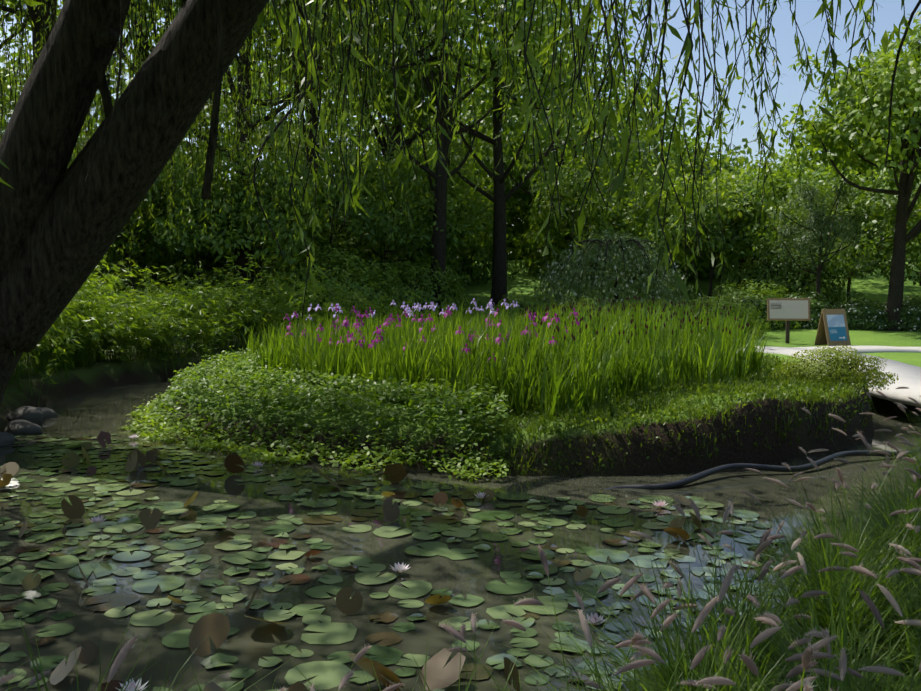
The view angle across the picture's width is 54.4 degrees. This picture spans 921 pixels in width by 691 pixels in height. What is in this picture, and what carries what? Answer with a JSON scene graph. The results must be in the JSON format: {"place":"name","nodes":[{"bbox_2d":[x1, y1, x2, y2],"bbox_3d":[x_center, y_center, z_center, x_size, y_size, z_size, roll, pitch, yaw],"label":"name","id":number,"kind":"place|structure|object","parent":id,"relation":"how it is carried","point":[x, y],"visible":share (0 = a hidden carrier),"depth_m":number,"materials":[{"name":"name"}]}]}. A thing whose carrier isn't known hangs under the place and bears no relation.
{"place":"outdoors","nodes":[
{"label":"outdoors","id":0,"kind":"place"},
{"bbox_2d":[0,377,920,690],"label":"pond water","id":1,"kind":"structure","parent":0,"point":[250,643],"depth_m":7.33,"materials":[{"name":"liquid"}]},
{"bbox_2d":[0,431,798,690],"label":"water lilies","id":2,"kind":"object","parent":1,"relation":"on","point":[331,674],"visible":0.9,"depth_m":6.68,"materials":[{"name":"green plant"}]},
{"bbox_2d":[604,447,919,489],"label":"hose","id":3,"kind":"object","parent":1,"relation":"in","point":[715,470],"visible":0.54,"depth_m":10.07,"materials":[{"name":"grey rubber"}]},
{"bbox_2d":[0,259,920,690],"bbox_3d":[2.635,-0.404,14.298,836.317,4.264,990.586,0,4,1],"label":"ground","id":4,"kind":"structure","parent":0,"point":[102,373],"depth_m":11.36,"materials":[{"name":"green plant"}]},
{"bbox_2d":[0,432,14,445],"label":"rock","id":5,"kind":"object","parent":4,"relation":"on","point":[6,438],"visible":0.73,"depth_m":11.99,"materials":[{"name":"grey stone"}]},
{"bbox_2d":[0,51,19,133],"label":"tree","id":6,"kind":"object","parent":4,"relation":"on","point":[7,82],"visible":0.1,"depth_m":71.51,"materials":[{"name":"green plant"}]},
{"bbox_2d":[4,419,41,434],"bbox_3d":[-6.343,1.227,12.967,0.579,0.300,0.459,3,5,42],"label":"rock","id":7,"kind":"object","parent":4,"relation":"on","point":[19,427],"visible":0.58,"depth_m":12.81,"materials":[{"name":"grey stone"}]},
{"bbox_2d":[5,406,43,424],"bbox_3d":[-6.741,1.138,13.824,0.654,0.419,0.547,4,5,44],"label":"rock","id":8,"kind":"object","parent":4,"relation":"on","point":[34,415],"visible":0.52,"depth_m":13.63,"materials":[{"name":"grey stone"}]},
{"bbox_2d":[35,407,57,418],"bbox_3d":[-6.839,1.120,14.504,0.584,0.269,0.522,0,4,-1],"label":"rock","id":9,"kind":"object","parent":4,"relation":"on","point":[48,413],"visible":0.33,"depth_m":14.44,"materials":[{"name":"grey stone"}]},
{"bbox_2d":[0,117,100,153],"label":"tree","id":10,"kind":"object","parent":4,"relation":"on","point":[79,134],"depth_m":38.51,"materials":[{"name":"green plant"}]},
{"bbox_2d":[0,35,115,139],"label":"tree","id":11,"kind":"object","parent":4,"relation":"on","point":[7,77],"visible":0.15,"depth_m":65.91,"materials":[{"name":"green plant"}]},
{"bbox_2d":[0,0,134,49],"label":"tree","id":12,"kind":"object","parent":4,"relation":"on","point":[13,35],"visible":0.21,"depth_m":33.37,"materials":[{"name":"green plant"}]},
{"bbox_2d":[0,0,162,66],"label":"tree","id":13,"kind":"object","parent":4,"relation":"on","point":[35,17],"visible":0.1,"depth_m":33.19,"materials":[{"name":"green plant"}]},
{"bbox_2d":[0,0,163,69],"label":"tree","id":14,"kind":"object","parent":4,"relation":"on","point":[12,41],"visible":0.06,"depth_m":46.79,"materials":[{"name":"green plant"}]},
{"bbox_2d":[0,57,182,159],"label":"tree","id":15,"kind":"object","parent":4,"relation":"on","point":[96,95],"depth_m":62.82,"materials":[{"name":"green plant"}]},
{"bbox_2d":[70,154,174,269],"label":"tree","id":16,"kind":"object","parent":4,"relation":"on","point":[113,249],"visible":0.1,"depth_m":30.76,"materials":[{"name":"green plant"}]},
{"bbox_2d":[85,242,190,304],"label":"shrub","id":17,"kind":"object","parent":4,"relation":"on","point":[110,265],"visible":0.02,"depth_m":36.21,"materials":[{"name":"green plant"}]},
{"bbox_2d":[75,126,235,213],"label":"tree","id":18,"kind":"object","parent":4,"relation":"on","point":[202,154],"depth_m":42.16,"materials":[{"name":"green plant"}]},
{"bbox_2d":[69,131,254,313],"bbox_3d":[-11.527,-3.897,30.432,8.969,6.788,8.805,0,4,1],"label":"tree","id":19,"kind":"object","parent":4,"relation":"on","point":[158,229],"visible":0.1,"depth_m":30.54,"materials":[{"name":"green plant"}]},
{"bbox_2d":[14,0,347,174],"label":"tree","id":20,"kind":"object","parent":4,"relation":"on","point":[230,67],"visible":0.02,"depth_m":49.64,"materials":[{"name":"green plant"}]},
{"bbox_2d":[0,0,378,294],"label":"tree","id":21,"kind":"object","parent":4,"relation":"on","point":[8,19],"visible":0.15,"depth_m":35.35,"materials":[{"name":"green plant"}]},
{"bbox_2d":[99,185,286,315],"bbox_3d":[-10.691,-3.729,35.998,8.203,5.504,6.151,0,4,1],"label":"shrub","id":22,"kind":"object","parent":4,"relation":"on","point":[207,264],"visible":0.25,"depth_m":34.26,"materials":[{"name":"green plant"}]},
{"bbox_2d":[125,65,297,160],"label":"tree","id":23,"kind":"object","parent":4,"relation":"on","point":[282,124],"depth_m":68.36,"materials":[{"name":"green plant"}]},
{"bbox_2d":[118,132,312,293],"bbox_3d":[-9.039,-4.193,32.160,7.554,6.999,7.927,0,4,1],"label":"tree","id":24,"kind":"object","parent":4,"relation":"on","point":[196,208],"visible":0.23,"depth_m":30.35,"materials":[{"name":"green plant"}]},
{"bbox_2d":[8,236,437,406],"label":"plants","id":25,"kind":"object","parent":4,"relation":"on","point":[90,324],"visible":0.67,"depth_m":21.18,"materials":[{"name":"green plant"}]},
{"bbox_2d":[45,0,401,315],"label":"tree","id":26,"kind":"object","parent":4,"relation":"on","point":[243,264],"visible":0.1,"depth_m":32.52,"materials":[{"name":"green plant"}]},
{"bbox_2d":[158,90,335,222],"bbox_3d":[-9.850,-6.561,39.894,9.736,9.080,8.526,4,5,44],"label":"tree","id":27,"kind":"object","parent":4,"relation":"on","point":[228,104],"visible":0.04,"depth_m":38.43,"materials":[{"name":"green plant"}]},
{"bbox_2d":[150,130,361,297],"bbox_3d":[-6.652,-3.949,31.100,6.669,6.807,7.397,0,4,1],"label":"tree","id":28,"kind":"object","parent":4,"relation":"on","point":[285,240],"visible":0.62,"depth_m":29.48,"materials":[{"name":"green plant"}]},
{"bbox_2d":[194,51,376,173],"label":"tree","id":29,"kind":"object","parent":4,"relation":"on","point":[269,122],"visible":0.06,"depth_m":66.67,"materials":[{"name":"green plant"}]},
{"bbox_2d":[213,216,363,298],"bbox_3d":[-7.662,-4.104,40.918,7.722,4.336,6.222,0,4,1],"label":"shrub","id":30,"kind":"object","parent":4,"relation":"on","point":[274,275],"visible":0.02,"depth_m":38.86,"materials":[{"name":"green plant"}]},
{"bbox_2d":[118,343,509,481],"bbox_3d":[-3.042,0.679,14.349,4.663,1.110,11.583,-2,4,-26],"label":"groundcover plant","id":31,"kind":"object","parent":4,"relation":"on","point":[238,374],"visible":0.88,"depth_m":11.62,"materials":[{"name":"green plant"}]},
{"bbox_2d":[200,122,437,292],"bbox_3d":[-4.954,-4.460,33.268,8.391,7.301,8.131,0,4,1],"label":"tree","id":32,"kind":"object","parent":4,"relation":"on","point":[384,224],"visible":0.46,"depth_m":31.81,"materials":[{"name":"green plant"}]},
{"bbox_2d":[110,0,557,303],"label":"tree","id":33,"kind":"object","parent":4,"relation":"on","point":[275,33],"visible":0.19,"depth_m":32.75,"materials":[{"name":"green plant"}]},
{"bbox_2d":[261,244,422,330],"bbox_3d":[-4.072,-1.877,29.881,5.655,3.013,4.664,0,4,1],"label":"shrub","id":34,"kind":"object","parent":4,"relation":"on","point":[363,282],"visible":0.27,"depth_m":29.31,"materials":[{"name":"green plant"}]},
{"bbox_2d":[252,97,432,227],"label":"tree","id":35,"kind":"object","parent":4,"relation":"on","point":[322,149],"visible":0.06,"depth_m":43.36,"materials":[{"name":"green plant"}]},
{"bbox_2d":[278,198,470,304],"bbox_3d":[-3.697,-4.000,38.778,8.286,4.941,6.320,0,4,1],"label":"shrub","id":36,"kind":"object","parent":4,"relation":"on","point":[378,251],"visible":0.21,"depth_m":37.11,"materials":[{"name":"green plant"}]},
{"bbox_2d":[291,148,482,284],"bbox_3d":[-2.645,-4.490,35.642,7.358,6.479,6.811,-3,5,-41],"label":"tree","id":37,"kind":"object","parent":4,"relation":"on","point":[426,213],"visible":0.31,"depth_m":34.48,"materials":[{"name":"green plant"}]},
{"bbox_2d":[284,47,490,157],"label":"tree","id":38,"kind":"object","parent":4,"relation":"on","point":[372,116],"depth_m":71.23,"materials":[{"name":"green plant"}]},
{"bbox_2d":[340,251,480,323],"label":"shrub","id":39,"kind":"object","parent":4,"relation":"on","point":[421,291],"visible":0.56,"depth_m":32.01,"materials":[{"name":"green plant"}]},
{"bbox_2d":[264,0,558,247],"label":"tree","id":40,"kind":"object","parent":4,"relation":"on","point":[408,141],"visible":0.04,"depth_m":42.76,"materials":[{"name":"green plant"}]},
{"bbox_2d":[329,98,493,211],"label":"tree","id":41,"kind":"object","parent":4,"relation":"on","point":[428,144],"visible":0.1,"depth_m":48.53,"materials":[{"name":"green plant"}]},
{"bbox_2d":[253,0,589,317],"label":"tree","id":42,"kind":"object","parent":4,"relation":"on","point":[438,251],"visible":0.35,"depth_m":32.98,"materials":[{"name":"green plant"}]},
{"bbox_2d":[358,142,509,278],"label":"tree","id":43,"kind":"object","parent":4,"relation":"on","point":[471,207],"visible":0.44,"depth_m":38.08,"materials":[{"name":"green plant"}]},
{"bbox_2d":[0,0,920,405],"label":"willow tree","id":44,"kind":"object","parent":4,"relation":"on","point":[62,222],"visible":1,"depth_m":10.98,"materials":[{"name":"green plant"}]},
{"bbox_2d":[0,387,920,690],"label":"fountain grass","id":45,"kind":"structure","parent":4,"relation":"on","point":[854,611],"depth_m":3.40,"materials":[{"name":"green plant"}]},
{"bbox_2d":[361,78,562,188],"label":"tree","id":46,"kind":"object","parent":4,"relation":"on","point":[452,140],"visible":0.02,"depth_m":64.72,"materials":[{"name":"green plant"}]},
{"bbox_2d":[329,10,599,252],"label":"tree","id":47,"kind":"object","parent":4,"relation":"on","point":[474,81],"depth_m":58.98,"materials":[{"name":"green plant"}]},
{"bbox_2d":[415,183,515,285],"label":"shrub","id":48,"kind":"object","parent":4,"relation":"on","point":[473,269],"visible":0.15,"depth_m":43.15,"materials":[{"name":"green plant"}]},
{"bbox_2d":[424,155,514,202],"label":"tree","id":49,"kind":"object","parent":4,"relation":"on","point":[485,185],"visible":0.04,"depth_m":63.08,"materials":[{"name":"green plant"}]},
{"bbox_2d":[451,187,543,259],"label":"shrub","id":50,"kind":"object","parent":4,"relation":"on","point":[520,227],"depth_m":54.55,"materials":[{"name":"green plant"}]},
{"bbox_2d":[453,132,549,224],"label":"tree","id":51,"kind":"object","parent":4,"relation":"on","point":[512,197],"visible":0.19,"depth_m":53.65,"materials":[{"name":"green plant"}]},
{"bbox_2d":[318,0,686,308],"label":"tree","id":52,"kind":"object","parent":4,"relation":"on","point":[500,198],"visible":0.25,"depth_m":36.19,"materials":[{"name":"green plant"}]},
{"bbox_2d":[239,294,768,419],"bbox_3d":[0.671,-0.110,16.722,11.228,1.681,11.909,0,4,1],"label":"iris plant","id":53,"kind":"object","parent":4,"relation":"on","point":[577,357],"visible":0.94,"depth_m":12.95,"materials":[{"name":"green plant"}]},
{"bbox_2d":[482,290,557,325],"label":"shrub","id":54,"kind":"object","parent":4,"relation":"on","point":[525,302],"visible":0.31,"depth_m":29.39,"materials":[{"name":"green plant"}]},
{"bbox_2d":[486,149,572,225],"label":"tree","id":55,"kind":"object","parent":4,"relation":"on","point":[528,183],"visible":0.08,"depth_m":53.88,"materials":[{"name":"green plant"}]},
{"bbox_2d":[509,210,631,277],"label":"shrub","id":56,"kind":"object","parent":4,"relation":"on","point":[536,260],"visible":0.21,"depth_m":46.16,"materials":[{"name":"green plant"}]},
{"bbox_2d":[536,298,608,318],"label":"yellow shrub","id":57,"kind":"object","parent":4,"relation":"on","point":[586,308],"visible":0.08,"depth_m":25.52,"materials":[{"name":"green plant"}]},
{"bbox_2d":[433,14,752,264],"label":"tree","id":58,"kind":"object","parent":4,"relation":"on","point":[529,149],"visible":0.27,"depth_m":46.32,"materials":[{"name":"green plant"}]},
{"bbox_2d":[524,145,667,285],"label":"tree","id":59,"kind":"object","parent":4,"relation":"on","point":[542,212],"visible":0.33,"depth_m":42.46,"materials":[{"name":"green plant"}]},
{"bbox_2d":[531,137,677,220],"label":"tree","id":60,"kind":"object","parent":4,"relation":"on","point":[533,183],"visible":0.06,"depth_m":49.62,"materials":[{"name":"green plant"}]},
{"bbox_2d":[488,107,724,183],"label":"tree","id":61,"kind":"object","parent":4,"relation":"on","point":[704,139],"depth_m":64.35,"materials":[{"name":"green plant"}]},
{"bbox_2d":[594,299,634,314],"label":"dark shrub","id":62,"kind":"object","parent":4,"relation":"on","point":[614,305],"depth_m":29.09,"materials":[{"name":"green plant"}]},
{"bbox_2d":[530,227,700,315],"bbox_3d":[5.298,-2.248,30.590,5.866,3.485,4.775,0,4,1],"label":"shrub","id":63,"kind":"object","parent":4,"relation":"on","point":[611,249],"visible":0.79,"depth_m":29.65,"materials":[{"name":"green plant"}]},
{"bbox_2d":[601,302,642,315],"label":"yellow shrub","id":64,"kind":"object","parent":4,"relation":"on","point":[621,308],"visible":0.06,"depth_m":26.25,"materials":[{"name":"green plant"}]},
{"bbox_2d":[505,125,770,219],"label":"tree","id":65,"kind":"object","parent":4,"relation":"on","point":[708,165],"visible":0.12,"depth_m":52.20,"materials":[{"name":"green plant"}]},
{"bbox_2d":[565,177,747,297],"bbox_3d":[8.405,-4.749,39.748,7.935,5.485,6.376,0,4,1],"label":"tree","id":66,"kind":"object","parent":4,"relation":"on","point":[635,213],"visible":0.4,"depth_m":38.46,"materials":[{"name":"green plant"}]},
{"bbox_2d":[587,190,737,280],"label":"shrub","id":67,"kind":"object","parent":4,"relation":"on","point":[704,270],"visible":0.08,"depth_m":44.42,"materials":[{"name":"green plant"}]},
{"bbox_2d":[631,298,694,318],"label":"dark shrub","id":68,"kind":"object","parent":4,"relation":"on","point":[669,305],"visible":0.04,"depth_m":27.56,"materials":[{"name":"green plant"}]},
{"bbox_2d":[461,351,873,475],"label":"plants","id":69,"kind":"object","parent":4,"relation":"on","point":[756,389],"visible":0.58,"depth_m":10.98,"materials":[{"name":"green plant"}]},
{"bbox_2d":[557,139,804,275],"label":"tree","id":70,"kind":"object","parent":4,"relation":"on","point":[632,168],"visible":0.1,"depth_m":43.15,"materials":[{"name":"green plant"}]},
{"bbox_2d":[638,136,738,184],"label":"tree","id":71,"kind":"object","parent":4,"relation":"on","point":[704,169],"visible":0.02,"depth_m":51.26,"materials":[{"name":"green plant"}]},
{"bbox_2d":[626,171,784,304],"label":"tree","id":72,"kind":"object","parent":4,"relation":"on","point":[710,214],"visible":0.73,"depth_m":35.27,"materials":[{"name":"green plant"}]},
{"bbox_2d":[671,294,770,338],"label":"shrub","id":73,"kind":"object","parent":4,"relation":"on","point":[722,301],"visible":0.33,"depth_m":27.77,"materials":[{"name":"green plant"}]},
{"bbox_2d":[688,160,801,265],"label":"tree","id":74,"kind":"object","parent":4,"relation":"on","point":[781,169],"visible":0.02,"depth_m":47.72,"materials":[{"name":"green plant"}]},
{"bbox_2d":[699,279,805,330],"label":"shrub","id":75,"kind":"object","parent":4,"relation":"on","point":[769,292],"visible":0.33,"depth_m":30.06,"materials":[{"name":"green plant"}]},
{"bbox_2d":[670,161,852,294],"bbox_3d":[12.784,-4.826,37.937,7.146,6.141,7.686,0,4,1],"label":"tree","id":76,"kind":"object","parent":4,"relation":"on","point":[757,204],"visible":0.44,"depth_m":36.96,"materials":[{"name":"green plant"}]},
{"bbox_2d":[734,293,798,328],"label":"hedge","id":77,"kind":"object","parent":4,"relation":"on","point":[764,310],"visible":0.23,"depth_m":30.05,"materials":[{"name":"green plant"}]},
{"bbox_2d":[688,155,854,256],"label":"tree","id":78,"kind":"object","parent":4,"relation":"on","point":[777,167],"visible":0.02,"depth_m":49.50,"materials":[{"name":"green plant"}]},
{"bbox_2d":[654,157,892,288],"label":"tree","id":79,"kind":"object","parent":4,"relation":"on","point":[746,218],"depth_m":40.62,"materials":[{"name":"green plant"}]},
{"bbox_2d":[767,298,809,343],"bbox_3d":[9.611,-0.628,26.262,1.200,1.512,0.202,1,4,9],"label":"information sign","id":80,"kind":"object","parent":4,"relation":"on","point":[787,310],"visible":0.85,"depth_m":26.20,"materials":[{"name":"brown wood"}]},
{"bbox_2d":[715,235,866,308],"bbox_3d":[12.916,-2.820,35.463,5.913,3.239,4.425,2,4,25],"label":"shrub","id":81,"kind":"object","parent":4,"relation":"on","point":[801,287],"visible":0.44,"depth_m":34.61,"materials":[{"name":"green plant"}]},
{"bbox_2d":[772,292,847,328],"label":"hedge","id":82,"kind":"object","parent":4,"relation":"on","point":[815,313],"visible":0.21,"depth_m":30.26,"materials":[{"name":"green plant"}]},
{"bbox_2d":[734,150,892,278],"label":"tree","id":83,"kind":"object","parent":4,"relation":"on","point":[809,175],"visible":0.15,"depth_m":39.46,"materials":[{"name":"green plant"}]},
{"bbox_2d":[755,120,883,186],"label":"tree","id":84,"kind":"object","parent":4,"relation":"on","point":[821,164],"depth_m":58.57,"materials":[{"name":"green plant"}]},
{"bbox_2d":[771,172,875,317],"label":"feathery tree","id":85,"kind":"object","parent":4,"relation":"on","point":[820,228],"visible":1,"depth_m":30.91,"materials":[{"name":"green plant"}]},
{"bbox_2d":[814,309,850,345],"bbox_3d":[10.750,-0.518,25.833,0.860,1.070,0.545,-2,4,-23],"label":"sandwich board","id":86,"kind":"object","parent":4,"relation":"on","point":[832,330],"visible":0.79,"depth_m":25.73,"materials":[{"name":"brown wood"}]},
{"bbox_2d":[748,214,916,259],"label":"hedge","id":87,"kind":"object","parent":4,"relation":"on","point":[854,249],"depth_m":54.34,"materials":[{"name":"green plant"}]},
{"bbox_2d":[768,345,898,391],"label":"shrub","id":88,"kind":"object","parent":4,"relation":"on","point":[831,366],"visible":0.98,"depth_m":13.12,"materials":[{"name":"green plant"}]},
{"bbox_2d":[753,27,920,330],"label":"tree","id":89,"kind":"object","parent":4,"relation":"on","point":[907,166],"visible":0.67,"depth_m":29.13,"materials":[{"name":"green plant"}]},
{"bbox_2d":[784,194,920,301],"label":"tree","id":90,"kind":"object","parent":4,"relation":"on","point":[882,255],"visible":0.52,"depth_m":34.08,"materials":[{"name":"green plant"}]},
{"bbox_2d":[815,41,894,251],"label":"tree","id":91,"kind":"object","parent":4,"relation":"on","point":[835,103],"visible":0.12,"depth_m":47.63,"materials":[{"name":"green plant"}]},
{"bbox_2d":[799,9,920,190],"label":"tree","id":92,"kind":"object","parent":4,"relation":"on","point":[901,84],"visible":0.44,"depth_m":27.75,"materials":[{"name":"green plant"}]},
{"bbox_2d":[818,297,906,330],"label":"hedge","id":93,"kind":"object","parent":4,"relation":"on","point":[864,316],"visible":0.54,"depth_m":29.91,"materials":[{"name":"green plant"}]},
{"bbox_2d":[808,155,920,263],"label":"tree","id":94,"kind":"object","parent":4,"relation":"on","point":[891,199],"visible":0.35,"depth_m":35.10,"materials":[{"name":"green plant"}]},
{"bbox_2d":[818,27,920,165],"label":"tree","id":95,"kind":"object","parent":4,"relation":"on","point":[897,42],"visible":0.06,"depth_m":36.13,"materials":[{"name":"green plant"}]},
{"bbox_2d":[822,150,920,285],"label":"tree","id":96,"kind":"object","parent":4,"relation":"on","point":[856,172],"visible":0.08,"depth_m":43.63,"materials":[{"name":"green plant"}]},
{"bbox_2d":[879,293,920,331],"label":"hedge","id":97,"kind":"object","parent":4,"relation":"on","point":[911,308],"visible":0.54,"depth_m":29.74,"materials":[{"name":"green plant"}]},
{"bbox_2d":[880,198,920,284],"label":"tree","id":98,"kind":"object","parent":4,"relation":"on","point":[908,246],"visible":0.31,"depth_m":33.29,"materials":[{"name":"green plant"}]},
{"bbox_2d":[0,0,920,253],"label":"sky","id":99,"kind":"structure","parent":0,"point":[889,13],"materials":[{"name":"blue"}]},
{"bbox_2d":[755,346,920,406],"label":"path","id":100,"kind":"structure","parent":0,"point":[909,376],"depth_m":17.73,"materials":[{"name":"concrete"}]}
]}

